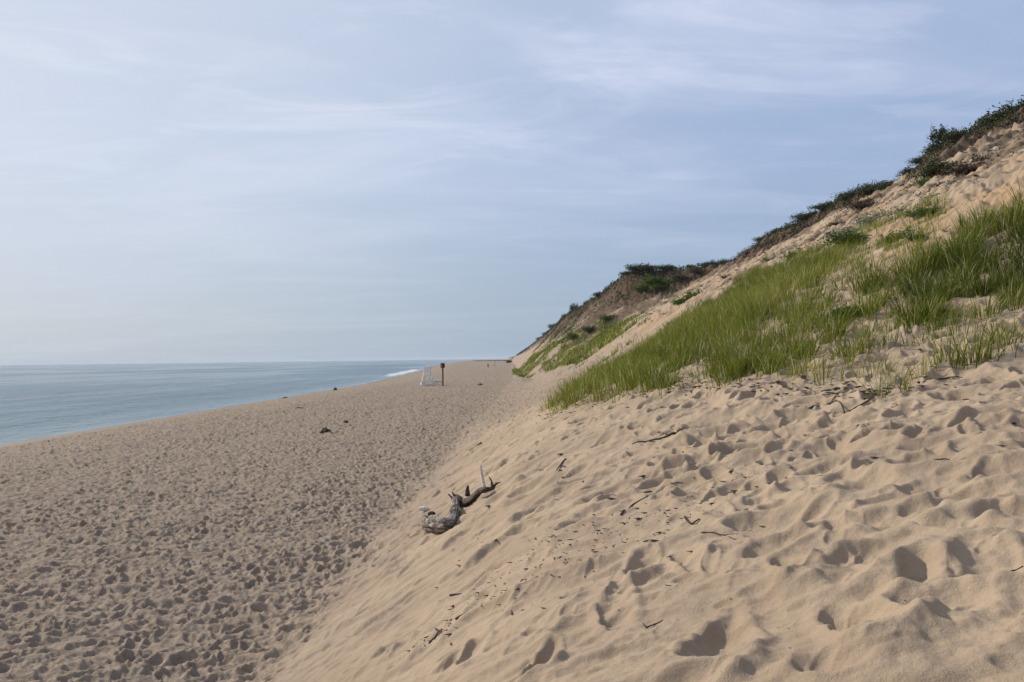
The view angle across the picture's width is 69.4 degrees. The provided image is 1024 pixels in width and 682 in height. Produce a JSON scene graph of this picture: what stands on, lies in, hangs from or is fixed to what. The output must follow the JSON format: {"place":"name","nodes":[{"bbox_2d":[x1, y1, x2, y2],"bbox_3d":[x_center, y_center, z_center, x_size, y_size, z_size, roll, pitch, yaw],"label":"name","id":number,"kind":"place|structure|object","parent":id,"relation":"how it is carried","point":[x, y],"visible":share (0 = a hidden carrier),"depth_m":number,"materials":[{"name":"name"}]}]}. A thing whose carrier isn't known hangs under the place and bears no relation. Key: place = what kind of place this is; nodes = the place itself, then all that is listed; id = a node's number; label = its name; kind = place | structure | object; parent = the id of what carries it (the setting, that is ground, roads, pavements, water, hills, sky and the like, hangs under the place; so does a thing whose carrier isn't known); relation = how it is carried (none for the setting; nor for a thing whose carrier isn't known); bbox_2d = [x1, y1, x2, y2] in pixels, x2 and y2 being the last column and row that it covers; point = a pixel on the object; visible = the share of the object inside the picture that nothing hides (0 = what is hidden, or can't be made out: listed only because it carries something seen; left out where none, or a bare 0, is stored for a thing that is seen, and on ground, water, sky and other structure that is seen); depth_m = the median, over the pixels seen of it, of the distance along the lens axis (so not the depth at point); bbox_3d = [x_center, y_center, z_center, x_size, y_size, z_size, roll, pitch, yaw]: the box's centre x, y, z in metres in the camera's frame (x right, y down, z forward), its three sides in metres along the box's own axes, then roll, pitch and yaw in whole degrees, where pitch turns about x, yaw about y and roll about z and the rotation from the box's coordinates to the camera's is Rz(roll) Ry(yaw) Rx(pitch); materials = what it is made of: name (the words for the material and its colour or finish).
{"place":"outdoors","nodes":[
{"label":"outdoors","id":0,"kind":"place"},
{"bbox_2d":[0,359,484,444],"bbox_3d":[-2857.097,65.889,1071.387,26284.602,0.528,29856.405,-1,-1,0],"label":"sea","id":1,"kind":"structure","parent":0,"point":[39,401],"depth_m":148.43,"materials":[{"name":"liquid"}]},
{"bbox_2d":[419,506,429,510],"bbox_3d":[-1.642,3.135,13.867,0.214,0.098,0.101,-1,-1,25],"label":"wood chunk","id":2,"kind":"object","parent":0,"point":[423,508],"visible":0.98,"depth_m":13.83,"materials":[{"name":"white"}]},
{"bbox_2d":[0,106,1023,681],"bbox_3d":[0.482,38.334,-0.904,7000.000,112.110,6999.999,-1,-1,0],"label":"ground","id":3,"kind":"structure","parent":0,"point":[256,542],"depth_m":8.55,"materials":[{"name":"beige sand"}]},
{"bbox_2d":[319,427,330,432],"bbox_3d":[-8.798,4.171,34.757,0.507,0.262,0.417,0,-2,-36],"label":"seaweed heap","id":4,"kind":"object","parent":3,"relation":"on","point":[324,429],"visible":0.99,"depth_m":34.70,"materials":[{"name":"brown plant"}]},
{"bbox_2d":[420,366,434,385],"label":"lifeguard chair","id":5,"kind":"object","parent":3,"relation":"on","point":[427,379],"visible":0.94,"depth_m":95.25,"materials":[{"name":"white paint"}]},
{"bbox_2d":[440,363,444,385],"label":"marker post","id":6,"kind":"object","parent":3,"relation":"on","point":[442,365],"visible":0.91,"depth_m":93.41,"materials":[{"name":"brown wood"}]},
{"bbox_2d":[421,465,499,533],"bbox_3d":[-0.818,2.379,11.144,1.133,1.188,2.498,0,-1,-14],"label":"driftwood log","id":7,"kind":"object","parent":3,"relation":"on","point":[432,521],"visible":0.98,"depth_m":10.52,"materials":[{"name":"grey wood"}]},
{"bbox_2d":[474,357,513,360],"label":"scrub","id":8,"kind":"object","parent":3,"relation":"on","point":[494,360],"visible":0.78,"depth_m":1068.14,"materials":[{"name":"green plant"}]},
{"bbox_2d":[516,334,543,355],"bbox_3d":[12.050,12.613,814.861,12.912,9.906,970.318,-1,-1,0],"label":"scrub","id":9,"kind":"object","parent":3,"relation":"on","point":[525,349],"visible":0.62,"depth_m":570.18,"materials":[{"name":"green plant"}]},
{"bbox_2d":[548,400,569,416],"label":"grass tuft","id":10,"kind":"object","parent":3,"relation":"on","point":[550,411],"visible":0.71,"depth_m":17.09,"materials":[{"name":"plant"}]},
{"bbox_2d":[565,332,578,337],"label":"shrub","id":11,"kind":"object","parent":3,"relation":"on","point":[571,335],"visible":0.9,"depth_m":132.91,"materials":[{"name":"green plant"}]},
{"bbox_2d":[569,303,577,311],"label":"shrub","id":12,"kind":"object","parent":3,"relation":"on","point":[572,307],"visible":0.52,"depth_m":204.66,"materials":[{"name":"green plant"}]},
{"bbox_2d":[512,313,639,377],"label":"beach grass","id":13,"kind":"structure","parent":3,"relation":"on","point":[587,348],"depth_m":125.35,"materials":[{"name":"green plant"}]},
{"bbox_2d":[580,325,594,331],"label":"shrub","id":14,"kind":"object","parent":3,"relation":"on","point":[587,329],"visible":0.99,"depth_m":130.35,"materials":[{"name":"green plant"}]},
{"bbox_2d":[592,291,600,296],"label":"shrub","id":15,"kind":"object","parent":3,"relation":"on","point":[596,294],"visible":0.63,"depth_m":158.16,"materials":[{"name":"green plant"}]},
{"bbox_2d":[596,313,617,320],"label":"shrub","id":16,"kind":"object","parent":3,"relation":"on","point":[606,318],"visible":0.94,"depth_m":130.47,"materials":[{"name":"green plant"}]},
{"bbox_2d":[407,459,835,657],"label":"wood litter","id":17,"kind":"object","parent":3,"relation":"on","point":[436,629],"visible":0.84,"depth_m":5.67,"materials":[{"name":"brown wood"}]},
{"bbox_2d":[532,264,711,352],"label":"scrub","id":18,"kind":"object","parent":3,"relation":"on","point":[551,338],"visible":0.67,"depth_m":151.45,"materials":[{"name":"dark green leaves"},{"name":"brown twigs"}]},
{"bbox_2d":[617,270,633,275],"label":"shrub","id":19,"kind":"object","parent":3,"relation":"on","point":[623,273],"visible":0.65,"depth_m":136.72,"materials":[{"name":"green plant"}]},
{"bbox_2d":[541,264,716,343],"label":"dead brush","id":20,"kind":"object","parent":3,"relation":"on","point":[600,306],"visible":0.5,"depth_m":144.27,"materials":[{"name":"plant"}]},
{"bbox_2d":[542,261,724,337],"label":"scrub","id":21,"kind":"object","parent":3,"relation":"on","point":[601,295],"visible":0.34,"depth_m":141.57,"materials":[{"name":"green plant"}]},
{"bbox_2d":[620,495,648,515],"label":"twig","id":22,"kind":"object","parent":3,"relation":"on","point":[623,510],"visible":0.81,"depth_m":6.37,"materials":[{"name":"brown wood"}]},
{"bbox_2d":[625,263,644,272],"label":"shrub","id":23,"kind":"object","parent":3,"relation":"on","point":[633,268],"visible":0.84,"depth_m":134.12,"materials":[{"name":"green plant"}]},
{"bbox_2d":[572,284,702,382],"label":"beach grass","id":24,"kind":"structure","parent":3,"relation":"on","point":[615,352],"depth_m":51.20,"materials":[{"name":"green plant"}]},
{"bbox_2d":[631,281,651,291],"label":"shrub","id":25,"kind":"object","parent":3,"relation":"on","point":[640,286],"visible":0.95,"depth_m":131.76,"materials":[{"name":"green plant"}]},
{"bbox_2d":[636,262,655,272],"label":"shrub","id":26,"kind":"object","parent":3,"relation":"on","point":[648,267],"visible":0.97,"depth_m":132.62,"materials":[{"name":"green plant"}]},
{"bbox_2d":[640,271,663,284],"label":"shrub","id":27,"kind":"object","parent":3,"relation":"on","point":[651,279],"visible":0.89,"depth_m":130.17,"materials":[{"name":"green plant"}]},
{"bbox_2d":[633,352,673,387],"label":"grass tuft","id":28,"kind":"object","parent":3,"relation":"on","point":[656,368],"visible":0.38,"depth_m":13.81,"materials":[{"name":"green plant"}]},
{"bbox_2d":[632,427,684,443],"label":"twig","id":29,"kind":"object","parent":3,"relation":"on","point":[668,435],"visible":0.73,"depth_m":9.23,"materials":[{"name":"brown wood"}]},
{"bbox_2d":[650,282,668,290],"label":"shrub","id":30,"kind":"object","parent":3,"relation":"on","point":[657,286],"visible":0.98,"depth_m":128.31,"materials":[{"name":"green plant"}]},
{"bbox_2d":[653,263,676,270],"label":"shrub","id":31,"kind":"object","parent":3,"relation":"on","point":[666,267],"visible":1,"depth_m":130.65,"materials":[{"name":"green plant"}]},
{"bbox_2d":[658,275,678,284],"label":"shrub","id":32,"kind":"object","parent":3,"relation":"on","point":[669,281],"visible":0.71,"depth_m":128.86,"materials":[{"name":"green plant"}]},
{"bbox_2d":[670,295,686,305],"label":"shrub","id":33,"kind":"object","parent":3,"relation":"on","point":[677,302],"visible":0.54,"depth_m":51.82,"materials":[{"name":"green plant"}]},
{"bbox_2d":[671,273,691,279],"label":"shrub","id":34,"kind":"object","parent":3,"relation":"on","point":[683,276],"visible":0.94,"depth_m":127.05,"materials":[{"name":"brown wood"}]},
{"bbox_2d":[680,289,701,301],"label":"shrub","id":35,"kind":"object","parent":3,"relation":"on","point":[688,295],"visible":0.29,"depth_m":50.77,"materials":[{"name":"green plant"}]},
{"bbox_2d":[684,517,699,524],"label":"twig","id":36,"kind":"object","parent":3,"relation":"on","point":[687,520],"visible":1,"depth_m":5.22,"materials":[{"name":"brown wood"}]},
{"bbox_2d":[686,268,708,273],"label":"shrub","id":37,"kind":"object","parent":3,"relation":"on","point":[696,271],"visible":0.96,"depth_m":125.76,"materials":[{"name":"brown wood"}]},
{"bbox_2d":[698,259,717,266],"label":"shrub","id":38,"kind":"object","parent":3,"relation":"on","point":[706,263],"visible":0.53,"depth_m":126.71,"materials":[{"name":"green plant"}]},
{"bbox_2d":[538,239,893,410],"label":"beach grass","id":39,"kind":"structure","parent":3,"relation":"on","point":[750,301],"depth_m":15.20,"materials":[{"name":"green plant"}]},
{"bbox_2d":[701,532,736,539],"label":"twig","id":40,"kind":"object","parent":3,"relation":"on","point":[720,534],"visible":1,"depth_m":4.81,"materials":[{"name":"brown wood"}]},
{"bbox_2d":[715,257,728,265],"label":"shrub","id":41,"kind":"object","parent":3,"relation":"on","point":[720,261],"visible":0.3,"depth_m":125.65,"materials":[{"name":"green plant"}]},
{"bbox_2d":[432,331,1016,645],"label":"twig litter","id":42,"kind":"object","parent":3,"relation":"on","point":[610,498],"visible":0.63,"depth_m":7.34,"materials":[{"name":"brown wood"}]},
{"bbox_2d":[702,356,747,383],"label":"grass tuft","id":43,"kind":"object","parent":3,"relation":"on","point":[725,370],"visible":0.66,"depth_m":11.69,"materials":[{"name":"green plant"}]},
{"bbox_2d":[473,393,1011,660],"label":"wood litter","id":44,"kind":"object","parent":3,"relation":"on","point":[739,460],"visible":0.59,"depth_m":5.90,"materials":[{"name":"brown wood"}]},
{"bbox_2d":[536,376,961,422],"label":"wood litter","id":45,"kind":"object","parent":3,"relation":"on","point":[863,392],"visible":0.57,"depth_m":9.66,"materials":[{"name":"brown wood"}]},
{"bbox_2d":[752,235,763,241],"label":"shrub","id":46,"kind":"object","parent":3,"relation":"on","point":[757,238],"visible":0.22,"depth_m":100.48,"materials":[{"name":"green plant"}]},
{"bbox_2d":[747,351,784,374],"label":"grass tuft","id":47,"kind":"object","parent":3,"relation":"on","point":[765,371],"visible":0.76,"depth_m":10.99,"materials":[{"name":"green plant"}]},
{"bbox_2d":[759,255,778,262],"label":"shrub","id":48,"kind":"object","parent":3,"relation":"on","point":[766,259],"visible":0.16,"depth_m":41.35,"materials":[{"name":"green plant"}]},
{"bbox_2d":[554,185,1023,411],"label":"beach grass","id":49,"kind":"structure","parent":3,"relation":"on","point":[949,315],"depth_m":11.56,"materials":[{"name":"green plant"}]},
{"bbox_2d":[776,245,803,260],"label":"shrub","id":50,"kind":"object","parent":3,"relation":"on","point":[792,251],"visible":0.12,"depth_m":31.35,"materials":[{"name":"green plant"}]},
{"bbox_2d":[789,209,817,220],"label":"shrub","id":51,"kind":"object","parent":3,"relation":"on","point":[801,215],"visible":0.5,"depth_m":87.62,"materials":[{"name":"green plant"}]},
{"bbox_2d":[610,122,1017,329],"bbox_3d":[23.898,-8.225,71.234,24.068,15.558,90.012,-1,-1,0],"label":"scrub","id":52,"kind":"object","parent":3,"relation":"on","point":[858,211],"visible":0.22,"depth_m":45.87,"materials":[{"name":"green plant"}]},
{"bbox_2d":[804,241,825,254],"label":"shrub","id":53,"kind":"object","parent":3,"relation":"on","point":[817,247],"visible":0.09,"depth_m":27.68,"materials":[{"name":"green plant"}]},
{"bbox_2d":[806,200,834,210],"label":"shrub","id":54,"kind":"object","parent":3,"relation":"on","point":[820,205],"visible":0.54,"depth_m":82.57,"materials":[{"name":"green plant"}]},
{"bbox_2d":[809,395,836,408],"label":"twig","id":55,"kind":"object","parent":3,"relation":"on","point":[812,406],"visible":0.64,"depth_m":8.86,"materials":[{"name":"brown wood"}]},
{"bbox_2d":[643,134,1003,313],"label":"fallen clods","id":56,"kind":"object","parent":3,"relation":"on","point":[975,175],"visible":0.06,"depth_m":45.34,"materials":[{"name":"brown soil"}]},
{"bbox_2d":[823,221,845,227],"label":"shrub","id":57,"kind":"object","parent":3,"relation":"on","point":[834,223],"visible":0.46,"depth_m":42.69,"materials":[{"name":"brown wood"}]},
{"bbox_2d":[673,126,999,300],"bbox_3d":[23.851,-8.456,71.141,23.950,15.522,89.784,-1,-1,0],"label":"scrub","id":58,"kind":"object","parent":3,"relation":"on","point":[861,211],"visible":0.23,"depth_m":40.58,"materials":[{"name":"green plant"}]},
{"bbox_2d":[811,223,871,239],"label":"shrub","id":59,"kind":"object","parent":3,"relation":"on","point":[839,231],"visible":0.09,"depth_m":27.09,"materials":[{"name":"green plant"}]},
{"bbox_2d":[822,305,861,322],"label":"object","id":60,"kind":"object","parent":3,"relation":"on","point":[837,311],"visible":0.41,"depth_m":12.49,"materials":[{"name":"green plant"}]},
{"bbox_2d":[816,227,872,248],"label":"shrub","id":61,"kind":"object","parent":3,"relation":"on","point":[846,236],"visible":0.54,"depth_m":20.38,"materials":[{"name":"green plant"}]},
{"bbox_2d":[830,187,858,200],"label":"shrub","id":62,"kind":"object","parent":3,"relation":"on","point":[842,196],"visible":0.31,"depth_m":77.18,"materials":[{"name":"green plant"}]},
{"bbox_2d":[833,300,866,314],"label":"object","id":63,"kind":"object","parent":3,"relation":"on","point":[851,308],"visible":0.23,"depth_m":12.53,"materials":[{"name":"green plant"}]},
{"bbox_2d":[826,323,879,363],"bbox_3d":[4.783,0.043,10.366,0.803,0.634,0.908,-1,-2,30],"label":"grass tuft","id":64,"kind":"object","parent":3,"relation":"on","point":[860,344],"visible":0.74,"depth_m":10.34,"materials":[{"name":"green plant"}]},
{"bbox_2d":[832,396,873,413],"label":"twig","id":65,"kind":"object","parent":3,"relation":"on","point":[854,407],"visible":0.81,"depth_m":8.21,"materials":[{"name":"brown wood"}]},
{"bbox_2d":[843,198,877,209],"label":"shrub","id":66,"kind":"object","parent":3,"relation":"on","point":[857,204],"visible":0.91,"depth_m":44.46,"materials":[{"name":"plant"}]},
{"bbox_2d":[861,196,876,201],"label":"shrub","id":67,"kind":"object","parent":3,"relation":"on","point":[868,199],"visible":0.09,"depth_m":47.16,"materials":[{"name":"green plant"}]},
{"bbox_2d":[716,111,1023,267],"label":"dead brush","id":68,"kind":"object","parent":3,"relation":"on","point":[976,133],"visible":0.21,"depth_m":56.02,"materials":[{"name":"plant"}]},
{"bbox_2d":[851,180,888,195],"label":"shrub","id":69,"kind":"object","parent":3,"relation":"on","point":[864,186],"visible":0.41,"depth_m":72.82,"materials":[{"name":"green plant"}]},
{"bbox_2d":[731,98,1023,259],"bbox_3d":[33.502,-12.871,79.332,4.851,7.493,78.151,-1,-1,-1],"label":"scrub","id":70,"kind":"object","parent":3,"relation":"on","point":[932,151],"visible":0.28,"depth_m":73.54,"materials":[{"name":"green plant"}]},
{"bbox_2d":[849,365,905,397],"bbox_3d":[4.173,0.490,8.331,0.711,0.518,0.594,0,-1,-20],"label":"grass tuft","id":71,"kind":"object","parent":3,"relation":"on","point":[880,390],"visible":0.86,"depth_m":8.33,"materials":[{"name":"plant"}]},
{"bbox_2d":[849,206,911,229],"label":"shrub","id":72,"kind":"object","parent":3,"relation":"on","point":[863,221],"visible":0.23,"depth_m":29.69,"materials":[{"name":"green plant"}]},
{"bbox_2d":[866,179,895,190],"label":"shrub","id":73,"kind":"object","parent":3,"relation":"on","point":[882,185],"visible":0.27,"depth_m":69.66,"materials":[{"name":"green plant"}]},
{"bbox_2d":[875,226,917,244],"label":"shrub","id":74,"kind":"object","parent":3,"relation":"on","point":[900,235],"visible":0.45,"depth_m":17.18,"materials":[{"name":"green plant"}]},
{"bbox_2d":[892,165,913,177],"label":"shrub","id":75,"kind":"object","parent":3,"relation":"on","point":[905,170],"visible":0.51,"depth_m":65.72,"materials":[{"name":"green plant"}]},
{"bbox_2d":[894,371,912,392],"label":"grass tuft","id":76,"kind":"object","parent":3,"relation":"on","point":[905,386],"visible":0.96,"depth_m":8.20,"materials":[{"name":"plant"}]},
{"bbox_2d":[904,155,922,165],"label":"shrub","id":77,"kind":"object","parent":3,"relation":"on","point":[916,161],"visible":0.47,"depth_m":64.37,"materials":[{"name":"green plant"}]},
{"bbox_2d":[904,231,931,240],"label":"shrub","id":78,"kind":"object","parent":3,"relation":"on","point":[916,236],"visible":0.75,"depth_m":15.20,"materials":[{"name":"green plant"}]},
{"bbox_2d":[912,176,929,187],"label":"shrub","id":79,"kind":"object","parent":3,"relation":"on","point":[922,182],"visible":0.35,"depth_m":40.54,"materials":[{"name":"green plant"}]},
{"bbox_2d":[896,347,950,381],"bbox_3d":[4.950,0.277,8.860,0.698,0.456,0.470,-1,-1,0],"label":"grass tuft","id":80,"kind":"object","parent":3,"relation":"on","point":[923,372],"visible":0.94,"depth_m":8.83,"materials":[{"name":"green plant"}]},
{"bbox_2d":[903,203,944,217],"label":"shrub","id":81,"kind":"object","parent":3,"relation":"on","point":[922,211],"visible":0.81,"depth_m":19.35,"materials":[{"name":"green plant"}]},
{"bbox_2d":[919,143,939,153],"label":"shrub","id":82,"kind":"object","parent":3,"relation":"on","point":[930,145],"visible":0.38,"depth_m":62.69,"materials":[{"name":"green plant"}]},
{"bbox_2d":[899,155,962,181],"bbox_3d":[23.230,-9.483,40.685,2.282,1.325,3.052,0,-1,-21],"label":"shrub","id":83,"kind":"object","parent":3,"relation":"on","point":[929,168],"visible":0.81,"depth_m":40.39,"materials":[{"name":"green plant"}]},
{"bbox_2d":[844,178,1023,330],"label":"beach grass","id":84,"kind":"structure","parent":3,"relation":"on","point":[966,253],"depth_m":12.51,"materials":[{"name":"green plant"}]},
{"bbox_2d":[923,180,952,189],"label":"shrub","id":85,"kind":"object","parent":3,"relation":"on","point":[934,185],"visible":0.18,"depth_m":34.19,"materials":[{"name":"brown wood"}]},
{"bbox_2d":[926,124,955,147],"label":"shrub","id":86,"kind":"object","parent":3,"relation":"on","point":[935,138],"visible":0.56,"depth_m":61.36,"materials":[{"name":"green plant"}]},
{"bbox_2d":[908,325,982,370],"bbox_3d":[5.272,0.069,8.896,0.947,0.603,0.816,0,-2,-37],"label":"grass tuft","id":87,"kind":"object","parent":3,"relation":"on","point":[941,351],"visible":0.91,"depth_m":8.78,"materials":[{"name":"green plant"}]},
{"bbox_2d":[937,176,963,186],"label":"shrub","id":88,"kind":"object","parent":3,"relation":"on","point":[954,181],"visible":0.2,"depth_m":31.23,"materials":[{"name":"green plant"}]},
{"bbox_2d":[939,126,969,142],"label":"shrub","id":89,"kind":"object","parent":3,"relation":"on","point":[954,134],"visible":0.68,"depth_m":59.10,"materials":[{"name":"green plant"}]},
{"bbox_2d":[936,158,991,177],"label":"shrub","id":90,"kind":"object","parent":3,"relation":"on","point":[961,168],"visible":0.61,"depth_m":35.00,"materials":[{"name":"plant"}]},
{"bbox_2d":[934,314,1017,367],"bbox_3d":[5.512,-0.014,8.755,0.954,0.750,0.856,-1,-1,24],"label":"grass tuft","id":91,"kind":"object","parent":3,"relation":"on","point":[974,343],"visible":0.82,"depth_m":8.72,"materials":[{"name":"green plant"}]},
{"bbox_2d":[970,152,993,162],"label":"shrub","id":92,"kind":"object","parent":3,"relation":"on","point":[983,158],"visible":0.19,"depth_m":38.22,"materials":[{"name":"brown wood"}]},
{"bbox_2d":[970,112,1008,126],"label":"shrub","id":93,"kind":"object","parent":3,"relation":"on","point":[981,121],"visible":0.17,"depth_m":54.95,"materials":[{"name":"green plant"}]},
{"bbox_2d":[967,307,1023,347],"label":"grass tuft","id":94,"kind":"object","parent":3,"relation":"on","point":[997,330],"visible":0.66,"depth_m":9.16,"materials":[{"name":"green plant"}]},
{"bbox_2d":[981,95,1023,124],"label":"shrub","id":95,"kind":"object","parent":3,"relation":"on","point":[1002,110],"visible":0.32,"depth_m":52.56,"materials":[{"name":"green plant"}]},
{"bbox_2d":[0,0,1023,364],"label":"sky","id":96,"kind":"structure","parent":0,"point":[182,181],"materials":[{"name":"blue"}]}
]}

